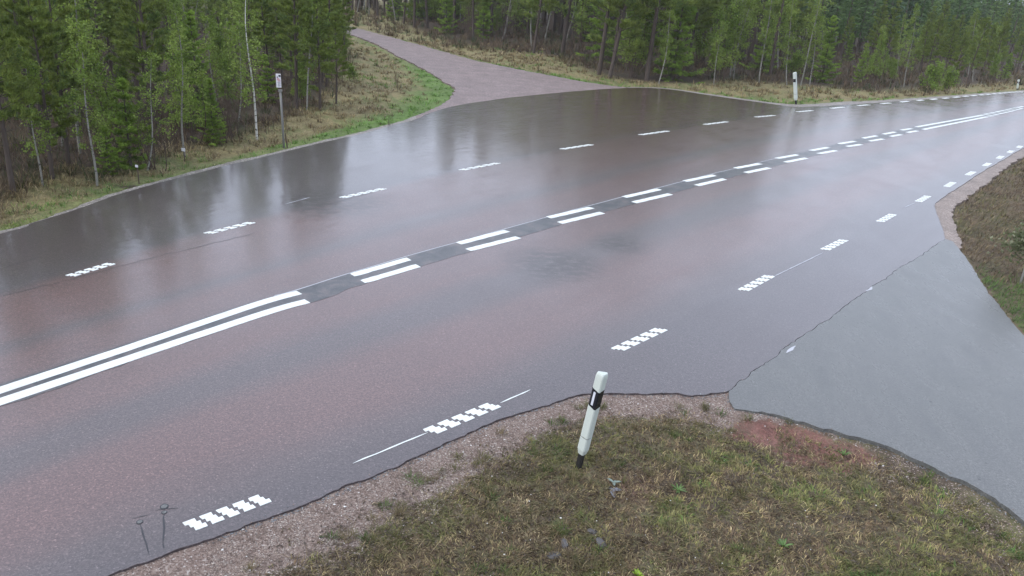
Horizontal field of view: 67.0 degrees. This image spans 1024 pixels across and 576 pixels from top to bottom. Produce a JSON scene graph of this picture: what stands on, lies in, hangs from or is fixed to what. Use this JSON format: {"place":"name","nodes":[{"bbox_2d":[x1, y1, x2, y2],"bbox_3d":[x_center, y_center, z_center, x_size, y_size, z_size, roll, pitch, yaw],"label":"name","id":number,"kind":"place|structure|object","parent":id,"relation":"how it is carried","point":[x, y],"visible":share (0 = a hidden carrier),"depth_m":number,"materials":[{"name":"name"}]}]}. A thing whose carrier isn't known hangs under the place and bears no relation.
{"place":"outdoors","nodes":[
{"label":"outdoors","id":0,"kind":"place"},
{"bbox_2d":[346,26,625,118],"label":"gravel road","id":1,"kind":"structure","parent":0,"point":[470,80],"depth_m":40.61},
{"bbox_2d":[0,88,1023,575],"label":"road","id":2,"kind":"structure","parent":0,"point":[186,362],"depth_m":13.16,"materials":[{"name":"grey asphalt"}]},
{"bbox_2d":[0,0,1023,575],"bbox_3d":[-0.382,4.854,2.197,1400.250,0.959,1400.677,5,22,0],"label":"ground","id":3,"kind":"structure","parent":0,"point":[192,560],"depth_m":9.15,"materials":[{"name":"green plant"}]},
{"bbox_2d":[0,10,39,194],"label":"pine tree","id":4,"kind":"object","parent":3,"relation":"on","point":[11,59],"visible":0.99,"depth_m":15.92,"materials":[{"name":"green plant"}]},
{"bbox_2d":[0,0,47,137],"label":"pine tree","id":5,"kind":"object","parent":3,"relation":"on","point":[5,5],"visible":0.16,"depth_m":20.24,"materials":[{"name":"green plant"}]},
{"bbox_2d":[10,56,58,185],"bbox_3d":[-10.357,-3.523,16.653,0.946,3.011,0.995,13,24,20],"label":"birch tree","id":6,"kind":"object","parent":3,"relation":"on","point":[31,104],"visible":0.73,"depth_m":16.71,"materials":[{"name":"green plant"}]},
{"bbox_2d":[1,0,83,178],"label":"pine tree","id":7,"kind":"object","parent":3,"relation":"on","point":[37,30],"visible":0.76,"depth_m":16.97,"materials":[{"name":"green plant"}]},
{"bbox_2d":[28,0,74,144],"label":"birch tree","id":8,"kind":"object","parent":3,"relation":"on","point":[52,10],"visible":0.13,"depth_m":19.49,"materials":[{"name":"green plant"}]},
{"bbox_2d":[27,0,94,165],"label":"pine tree","id":9,"kind":"object","parent":3,"relation":"on","point":[64,45],"visible":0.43,"depth_m":17.72,"materials":[{"name":"green plant"}]},
{"bbox_2d":[53,0,103,118],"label":"pine tree","id":10,"kind":"object","parent":3,"relation":"on","point":[82,19],"visible":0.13,"depth_m":23.19,"materials":[{"name":"green plant"}]},
{"bbox_2d":[47,0,111,153],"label":"birch tree","id":11,"kind":"object","parent":3,"relation":"on","point":[76,7],"visible":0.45,"depth_m":18.50,"materials":[{"name":"green plant"}]},
{"bbox_2d":[54,14,116,185],"bbox_3d":[-9.346,-3.965,16.872,1.220,3.810,1.083,10,23,13],"label":"birch tree","id":12,"kind":"object","parent":3,"relation":"on","point":[82,44],"visible":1,"depth_m":16.69,"materials":[{"name":"green plant"}]},
{"bbox_2d":[68,0,118,90],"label":"pine tree","id":13,"kind":"object","parent":3,"relation":"on","point":[105,24],"visible":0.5,"depth_m":26.94,"materials":[{"name":"green plant"}]},
{"bbox_2d":[93,125,120,174],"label":"spruce tree","id":14,"kind":"object","parent":3,"relation":"on","point":[109,159],"visible":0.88,"depth_m":18.38,"materials":[{"name":"green plant"}]},
{"bbox_2d":[82,39,143,156],"bbox_3d":[-10.016,-4.616,19.289,1.370,3.007,1.172,-4,23,-19],"label":"spruce tree","id":15,"kind":"object","parent":3,"relation":"on","point":[104,96],"visible":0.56,"depth_m":19.12,"materials":[{"name":"green plant"}]},
{"bbox_2d":[107,63,132,83],"bbox_3d":[-14.574,-7.936,28.858,0.803,1.229,1.073,5,22,2],"label":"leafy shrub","id":16,"kind":"object","parent":3,"relation":"on","point":[122,71],"visible":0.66,"depth_m":28.80,"materials":[{"name":"green plant"}]},
{"bbox_2d":[104,76,151,169],"bbox_3d":[-9.371,-3.959,18.845,1.192,2.354,1.260,-14,28,-38],"label":"spruce tree","id":17,"kind":"object","parent":3,"relation":"on","point":[124,121],"visible":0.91,"depth_m":18.81,"materials":[{"name":"green plant"}]},
{"bbox_2d":[109,0,151,105],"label":"pine tree","id":18,"kind":"object","parent":3,"relation":"on","point":[117,27],"visible":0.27,"depth_m":25.29,"materials":[{"name":"green plant"}]},
{"bbox_2d":[112,0,168,120],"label":"pine tree","id":19,"kind":"object","parent":3,"relation":"on","point":[133,68],"visible":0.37,"depth_m":23.40,"materials":[{"name":"green plant"}]},
{"bbox_2d":[109,0,177,128],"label":"pine tree","id":20,"kind":"object","parent":3,"relation":"on","point":[152,20],"visible":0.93,"depth_m":22.40,"materials":[{"name":"green plant"}]},
{"bbox_2d":[130,102,173,170],"bbox_3d":[-8.841,-3.687,19.031,1.158,1.856,1.135,-1,23,-12],"label":"bare shrub","id":21,"kind":"object","parent":3,"relation":"on","point":[148,154],"visible":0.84,"depth_m":19.03,"materials":[{"name":"green plant"}]},
{"bbox_2d":[129,52,176,170],"bbox_3d":[-8.689,-4.207,18.677,0.936,2.995,0.988,-16,30,-41],"label":"birch tree","id":22,"kind":"object","parent":3,"relation":"on","point":[151,67],"visible":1,"depth_m":18.60,"materials":[{"name":"green plant"}]},
{"bbox_2d":[142,0,177,84],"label":"pine tree","id":23,"kind":"object","parent":3,"relation":"on","point":[162,13],"visible":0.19,"depth_m":30.04,"materials":[{"name":"green plant"}]},
{"bbox_2d":[0,13,359,217],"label":"undergrowth","id":24,"kind":"object","parent":3,"relation":"on","point":[33,164],"visible":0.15,"depth_m":23.31,"materials":[{"name":"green plant"}]},
{"bbox_2d":[164,0,206,156],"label":"birch tree","id":25,"kind":"object","parent":3,"relation":"on","point":[175,35],"visible":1,"depth_m":19.57,"materials":[{"name":"green plant"}]},
{"bbox_2d":[160,31,217,144],"bbox_3d":[-8.992,-5.483,21.426,1.438,3.157,1.231,-5,24,-23],"label":"spruce tree","id":26,"kind":"object","parent":3,"relation":"on","point":[173,69],"visible":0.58,"depth_m":21.30,"materials":[{"name":"green plant"}]},
{"bbox_2d":[167,8,226,129],"bbox_3d":[-9.673,-6.503,23.449,2.106,3.736,1.805,-10,26,-32],"label":"spruce tree","id":27,"kind":"object","parent":3,"relation":"on","point":[194,34],"visible":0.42,"depth_m":23.30,"materials":[{"name":"green plant"}]},
{"bbox_2d":[190,78,226,145],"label":"spruce tree","id":28,"kind":"object","parent":3,"relation":"on","point":[211,115],"visible":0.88,"depth_m":21.93,"materials":[{"name":"green plant"}]},
{"bbox_2d":[198,12,224,107],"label":"birch tree","id":29,"kind":"object","parent":3,"relation":"on","point":[211,23],"visible":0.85,"depth_m":25.74,"materials":[{"name":"green plant"}]},
{"bbox_2d":[0,110,430,232],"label":"gravel shoulder","id":30,"kind":"object","parent":3,"relation":"on","point":[189,173],"visible":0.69,"depth_m":19.21},
{"bbox_2d":[204,23,230,74],"bbox_3d":[-12.879,-10.314,33.730,1.208,2.549,1.184,-4,24,-21],"label":"leafy shrub","id":31,"kind":"object","parent":3,"relation":"on","point":[218,42],"visible":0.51,"depth_m":33.50,"materials":[{"name":"green plant"}]},
{"bbox_2d":[205,3,237,66],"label":"birch tree","id":32,"kind":"object","parent":3,"relation":"on","point":[224,30],"visible":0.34,"depth_m":34.66,"materials":[{"name":"green plant"}]},
{"bbox_2d":[206,65,241,142],"bbox_3d":[-8.335,-5.244,22.262,1.095,2.334,1.300,4,22,-2],"label":"bare shrub","id":33,"kind":"object","parent":3,"relation":"on","point":[228,123],"visible":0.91,"depth_m":22.35,"materials":[{"name":"green plant"}]},
{"bbox_2d":[216,71,239,104],"bbox_3d":[-10.100,-7.047,27.412,0.960,1.282,1.058,-1,23,-9],"label":"leafy shrub","id":34,"kind":"object","parent":3,"relation":"on","point":[222,89],"visible":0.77,"depth_m":27.33,"materials":[{"name":"green plant"}]},
{"bbox_2d":[220,88,248,138],"bbox_3d":[-8.271,-5.165,22.889,1.022,1.670,1.042,-7,24,-25],"label":"bare shrub","id":35,"kind":"object","parent":3,"relation":"on","point":[224,110],"visible":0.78,"depth_m":22.98,"materials":[{"name":"green plant"}]},
{"bbox_2d":[221,8,257,122],"bbox_3d":[-8.663,-6.945,24.437,1.161,3.612,1.051,-15,29,-39],"label":"birch tree","id":36,"kind":"object","parent":3,"relation":"on","point":[243,46],"visible":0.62,"depth_m":24.24,"materials":[{"name":"green plant"}]},
{"bbox_2d":[214,0,269,139],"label":"birch tree","id":37,"kind":"object","parent":3,"relation":"on","point":[242,6],"visible":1,"depth_m":22.32,"materials":[{"name":"green plant"}]},
{"bbox_2d":[227,0,272,85],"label":"pine tree","id":38,"kind":"object","parent":3,"relation":"on","point":[253,4],"visible":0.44,"depth_m":30.44,"materials":[{"name":"green plant"}]},
{"bbox_2d":[247,0,281,84],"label":"pine tree","id":39,"kind":"object","parent":3,"relation":"on","point":[264,12],"visible":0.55,"depth_m":31.31,"materials":[{"name":"green plant"}]},
{"bbox_2d":[256,54,279,103],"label":"spruce tree","id":40,"kind":"object","parent":3,"relation":"on","point":[267,87],"visible":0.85,"depth_m":28.40,"materials":[{"name":"green plant"}]},
{"bbox_2d":[253,0,289,65],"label":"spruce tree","id":41,"kind":"object","parent":3,"relation":"on","point":[277,52],"visible":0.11,"depth_m":39.01,"materials":[{"name":"green plant"}]},
{"bbox_2d":[257,0,288,78],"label":"pine tree","id":42,"kind":"object","parent":3,"relation":"on","point":[275,10],"visible":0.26,"depth_m":33.11,"materials":[{"name":"green plant"}]},
{"bbox_2d":[0,37,548,229],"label":"grass","id":43,"kind":"structure","parent":3,"relation":"on","point":[272,146],"depth_m":24.22,"materials":[{"name":"green plant"}]},
{"bbox_2d":[276,74,287,147],"bbox_3d":[-6.473,-4.872,21.794,0.202,2.275,0.121,-1,23,-9],"label":"roadside sign","id":44,"kind":"object","parent":3,"relation":"on","point":[278,80],"visible":0.94,"depth_m":21.69,"materials":[{"name":"grey metal"}]},
{"bbox_2d":[271,0,306,80],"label":"pine tree","id":45,"kind":"object","parent":3,"relation":"on","point":[279,24],"visible":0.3,"depth_m":32.34,"materials":[{"name":"green plant"}]},
{"bbox_2d":[272,0,316,108],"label":"pine tree","id":46,"kind":"object","parent":3,"relation":"on","point":[292,45],"visible":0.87,"depth_m":26.87,"materials":[{"name":"green plant"}]},
{"bbox_2d":[282,0,311,89],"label":"pine tree","id":47,"kind":"object","parent":3,"relation":"on","point":[297,33],"visible":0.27,"depth_m":30.85,"materials":[{"name":"green plant"}]},
{"bbox_2d":[290,52,311,104],"bbox_3d":[-7.766,-7.625,28.365,0.990,2.071,0.939,18,26,31],"label":"leafy shrub","id":48,"kind":"object","parent":3,"relation":"on","point":[302,87],"visible":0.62,"depth_m":28.29,"materials":[{"name":"green plant"}]},
{"bbox_2d":[296,0,331,109],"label":"birch tree","id":49,"kind":"object","parent":3,"relation":"on","point":[308,76],"visible":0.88,"depth_m":26.93,"materials":[{"name":"green plant"}]},
{"bbox_2d":[294,0,340,110],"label":"pine tree","id":50,"kind":"object","parent":3,"relation":"on","point":[326,31],"visible":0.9,"depth_m":26.95,"materials":[{"name":"green plant"}]},
{"bbox_2d":[316,0,346,86],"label":"pine tree","id":51,"kind":"object","parent":3,"relation":"on","point":[335,4],"visible":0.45,"depth_m":32.09,"materials":[{"name":"green plant"}]},
{"bbox_2d":[320,11,350,103],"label":"pine tree","id":52,"kind":"object","parent":3,"relation":"on","point":[335,17],"visible":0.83,"depth_m":28.96,"materials":[{"name":"green plant"}]},
{"bbox_2d":[333,0,355,44],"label":"pine tree","id":53,"kind":"object","parent":3,"relation":"on","point":[348,16],"visible":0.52,"depth_m":43.15,"materials":[{"name":"green plant"}]},
{"bbox_2d":[434,0,457,32],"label":"spruce tree","id":54,"kind":"object","parent":3,"relation":"on","point":[446,18],"visible":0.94,"depth_m":66.15,"materials":[{"name":"green plant"}]},
{"bbox_2d":[460,0,493,36],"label":"pine tree","id":55,"kind":"object","parent":3,"relation":"on","point":[473,3],"visible":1,"depth_m":59.78,"materials":[{"name":"green plant"}]},
{"bbox_2d":[471,2,496,38],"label":"spruce tree","id":56,"kind":"object","parent":3,"relation":"on","point":[487,16],"visible":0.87,"depth_m":64.36,"materials":[{"name":"green plant"}]},
{"bbox_2d":[519,0,557,52],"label":"pine tree","id":57,"kind":"object","parent":3,"relation":"on","point":[534,8],"visible":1,"depth_m":52.75,"materials":[{"name":"green plant"}]},
{"bbox_2d":[549,0,587,54],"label":"pine tree","id":58,"kind":"object","parent":3,"relation":"on","point":[566,9],"visible":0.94,"depth_m":54.01,"materials":[{"name":"green plant"}]},
{"bbox_2d":[570,0,603,46],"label":"leafy shrub","id":59,"kind":"object","parent":3,"relation":"on","point":[583,10],"visible":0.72,"depth_m":61.23,"materials":[{"name":"green plant"}]},
{"bbox_2d":[575,371,607,469],"bbox_3d":[0.829,1.570,8.432,0.132,1.510,0.090,9,25,-4],"label":"marker post","id":60,"kind":"object","parent":3,"relation":"on","point":[595,400],"visible":0.94,"depth_m":8.32,"materials":[{"name":"white plastic"}]},
{"bbox_2d":[576,0,625,63],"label":"spruce tree","id":61,"kind":"object","parent":3,"relation":"on","point":[611,41],"visible":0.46,"depth_m":53.61,"materials":[{"name":"green plant"}]},
{"bbox_2d":[583,0,634,74],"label":"pine tree","id":62,"kind":"object","parent":3,"relation":"on","point":[594,37],"visible":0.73,"depth_m":44.40,"materials":[{"name":"green plant"}]},
{"bbox_2d":[206,345,1023,575],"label":"gravel","id":63,"kind":"structure","parent":3,"relation":"on","point":[276,561],"depth_m":8.04,"materials":[{"name":"grey gravel"}]},
{"bbox_2d":[599,0,652,77],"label":"pine tree","id":64,"kind":"object","parent":3,"relation":"on","point":[628,23],"visible":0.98,"depth_m":43.26,"materials":[{"name":"green plant"}]},
{"bbox_2d":[615,3,641,70],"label":"leafy shrub","id":65,"kind":"object","parent":3,"relation":"on","point":[629,13],"visible":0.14,"depth_m":49.11,"materials":[{"name":"green plant"}]},
{"bbox_2d":[617,0,663,77],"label":"spruce tree","id":66,"kind":"object","parent":3,"relation":"on","point":[647,27],"visible":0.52,"depth_m":45.10,"materials":[{"name":"green plant"}]},
{"bbox_2d":[630,0,696,80],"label":"pine tree","id":67,"kind":"object","parent":3,"relation":"on","point":[656,5],"visible":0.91,"depth_m":43.42,"materials":[{"name":"green plant"}]},
{"bbox_2d":[655,0,678,83],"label":"birch tree","id":68,"kind":"object","parent":3,"relation":"on","point":[666,39],"visible":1,"depth_m":42.92,"materials":[{"name":"green plant"}]},
{"bbox_2d":[652,5,707,83],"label":"spruce tree","id":69,"kind":"object","parent":3,"relation":"on","point":[674,64],"visible":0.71,"depth_m":44.91,"materials":[{"name":"green plant"}]},
{"bbox_2d":[344,4,1023,93],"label":"undergrowth","id":70,"kind":"object","parent":3,"relation":"on","point":[590,62],"visible":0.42,"depth_m":59.43,"materials":[{"name":"brown plant"}]},
{"bbox_2d":[654,0,714,76],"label":"pine tree","id":71,"kind":"object","parent":3,"relation":"on","point":[700,3],"visible":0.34,"depth_m":46.32,"materials":[{"name":"green plant"}]},
{"bbox_2d":[347,0,1023,61],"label":"distant forest","id":72,"kind":"object","parent":3,"relation":"on","point":[999,10],"depth_m":81.64,"materials":[{"name":"green plant"}]},
{"bbox_2d":[676,0,719,70],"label":"pine tree","id":73,"kind":"object","parent":3,"relation":"on","point":[705,17],"visible":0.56,"depth_m":47.70,"materials":[{"name":"green plant"}]},
{"bbox_2d":[686,8,717,66],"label":"leafy shrub","id":74,"kind":"object","parent":3,"relation":"on","point":[699,44],"visible":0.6,"depth_m":52.62,"materials":[{"name":"green plant"}]},
{"bbox_2d":[707,19,730,84],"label":"birch tree","id":75,"kind":"object","parent":3,"relation":"on","point":[718,41],"visible":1,"depth_m":43.61,"materials":[{"name":"green plant"}]},
{"bbox_2d":[416,38,1023,103],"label":"grass","id":76,"kind":"structure","parent":3,"relation":"on","point":[790,95],"depth_m":45.81,"materials":[{"name":"green plant"}]},
{"bbox_2d":[706,0,742,80],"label":"spruce tree","id":77,"kind":"object","parent":3,"relation":"on","point":[732,42],"visible":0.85,"depth_m":46.00,"materials":[{"name":"green plant"}]},
{"bbox_2d":[727,0,755,79],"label":"birch tree","id":78,"kind":"object","parent":3,"relation":"on","point":[743,14],"visible":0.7,"depth_m":46.50,"materials":[{"name":"green plant"}]},
{"bbox_2d":[726,0,762,78],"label":"birch tree","id":79,"kind":"object","parent":3,"relation":"on","point":[747,4],"visible":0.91,"depth_m":46.12,"materials":[{"name":"green plant"}]},
{"bbox_2d":[732,0,762,71],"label":"birch tree","id":80,"kind":"object","parent":3,"relation":"on","point":[752,26],"visible":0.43,"depth_m":50.40,"materials":[{"name":"green plant"}]},
{"bbox_2d":[739,2,779,72],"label":"spruce tree","id":81,"kind":"object","parent":3,"relation":"on","point":[766,63],"visible":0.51,"depth_m":52.95,"materials":[{"name":"green plant"}]},
{"bbox_2d":[750,0,786,82],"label":"birch tree","id":82,"kind":"object","parent":3,"relation":"on","point":[762,52],"visible":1,"depth_m":45.96,"materials":[{"name":"green plant"}]},
{"bbox_2d":[755,0,807,75],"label":"pine tree","id":83,"kind":"object","parent":3,"relation":"on","point":[778,8],"visible":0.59,"depth_m":50.57,"materials":[{"name":"green plant"}]},
{"bbox_2d":[777,0,803,84],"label":"birch tree","id":84,"kind":"object","parent":3,"relation":"on","point":[786,25],"visible":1,"depth_m":46.41,"materials":[{"name":"green plant"}]},
{"bbox_2d":[775,0,807,65],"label":"pine tree","id":85,"kind":"object","parent":3,"relation":"on","point":[801,3],"visible":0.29,"depth_m":59.50,"materials":[{"name":"green plant"}]},
{"bbox_2d":[780,48,805,74],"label":"leafy shrub","id":86,"kind":"object","parent":3,"relation":"on","point":[795,64],"visible":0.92,"depth_m":53.24,"materials":[{"name":"green plant"}]},
{"bbox_2d":[794,0,816,52],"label":"pine tree","id":87,"kind":"object","parent":3,"relation":"on","point":[811,24],"visible":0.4,"depth_m":64.40,"materials":[{"name":"green plant"}]},
{"bbox_2d":[801,0,825,84],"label":"birch tree","id":88,"kind":"object","parent":3,"relation":"on","point":[815,14],"visible":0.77,"depth_m":47.51,"materials":[{"name":"green plant"}]},
{"bbox_2d":[798,0,836,85],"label":"birch tree","id":89,"kind":"object","parent":3,"relation":"on","point":[811,37],"visible":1,"depth_m":46.87,"materials":[{"name":"green plant"}]},
{"bbox_2d":[805,15,841,83],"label":"spruce tree","id":90,"kind":"object","parent":3,"relation":"on","point":[824,57],"visible":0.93,"depth_m":49.59,"materials":[{"name":"green plant"}]},
{"bbox_2d":[626,87,1023,106],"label":"gravel shoulder","id":91,"kind":"object","parent":3,"relation":"on","point":[843,103],"visible":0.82,"depth_m":41.21},
{"bbox_2d":[855,25,886,86],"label":"leafy shrub","id":92,"kind":"object","parent":3,"relation":"on","point":[880,42],"visible":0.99,"depth_m":50.05,"materials":[{"name":"green plant"}]},
{"bbox_2d":[865,0,888,64],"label":"pine tree","id":93,"kind":"object","parent":3,"relation":"on","point":[883,8],"visible":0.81,"depth_m":61.25,"materials":[{"name":"green plant"}]},
{"bbox_2d":[877,0,902,66],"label":"pine tree","id":94,"kind":"object","parent":3,"relation":"on","point":[895,28],"visible":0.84,"depth_m":58.23,"materials":[{"name":"green plant"}]},
{"bbox_2d":[898,2,925,85],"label":"birch tree","id":95,"kind":"object","parent":3,"relation":"on","point":[913,31],"visible":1,"depth_m":50.59,"materials":[{"name":"green plant"}]},
{"bbox_2d":[918,59,946,92],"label":"leafy shrub","id":96,"kind":"object","parent":3,"relation":"on","point":[935,71],"visible":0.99,"depth_m":49.89,"materials":[{"name":"green plant"}]},
{"bbox_2d":[922,14,945,65],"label":"pine tree","id":97,"kind":"object","parent":3,"relation":"on","point":[937,52],"visible":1,"depth_m":59.47,"materials":[{"name":"green plant"}]},
{"bbox_2d":[937,65,959,91],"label":"leafy shrub","id":98,"kind":"object","parent":3,"relation":"on","point":[949,79],"visible":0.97,"depth_m":51.33,"materials":[{"name":"green plant"}]},
{"bbox_2d":[940,20,959,72],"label":"pine tree","id":99,"kind":"object","parent":3,"relation":"on","point":[954,27],"visible":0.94,"depth_m":61.63,"materials":[{"name":"green plant"}]},
{"bbox_2d":[964,17,992,81],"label":"pine tree","id":100,"kind":"object","parent":3,"relation":"on","point":[987,32],"visible":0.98,"depth_m":57.10,"materials":[{"name":"green plant"}]},
{"bbox_2d":[935,148,1023,249],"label":"gravel shoulder","id":101,"kind":"object","parent":3,"relation":"on","point":[945,207],"visible":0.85,"depth_m":22.73},
{"bbox_2d":[953,157,1023,331],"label":"grass","id":102,"kind":"structure","parent":3,"relation":"on","point":[1020,286],"depth_m":19.30,"materials":[{"name":"green plant"}]},
{"bbox_2d":[986,21,1010,67],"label":"pine tree","id":103,"kind":"object","parent":3,"relation":"on","point":[1003,33],"visible":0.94,"depth_m":63.92,"materials":[{"name":"green plant"}]},
{"bbox_2d":[986,219,1023,284],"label":"willow bush","id":104,"kind":"object","parent":3,"relation":"on","point":[1018,247],"visible":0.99,"depth_m":15.66,"materials":[{"name":"green plant"}]},
{"bbox_2d":[241,399,1023,575],"bbox_3d":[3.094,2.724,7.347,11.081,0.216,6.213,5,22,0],"label":"grass","id":105,"kind":"structure","parent":0,"point":[736,546],"depth_m":7.96,"materials":[{"name":"green plant"}]},
{"bbox_2d":[729,239,1023,526],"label":"side road","id":106,"kind":"structure","parent":0,"point":[919,359],"depth_m":11.15,"materials":[{"name":"grey asphalt"}]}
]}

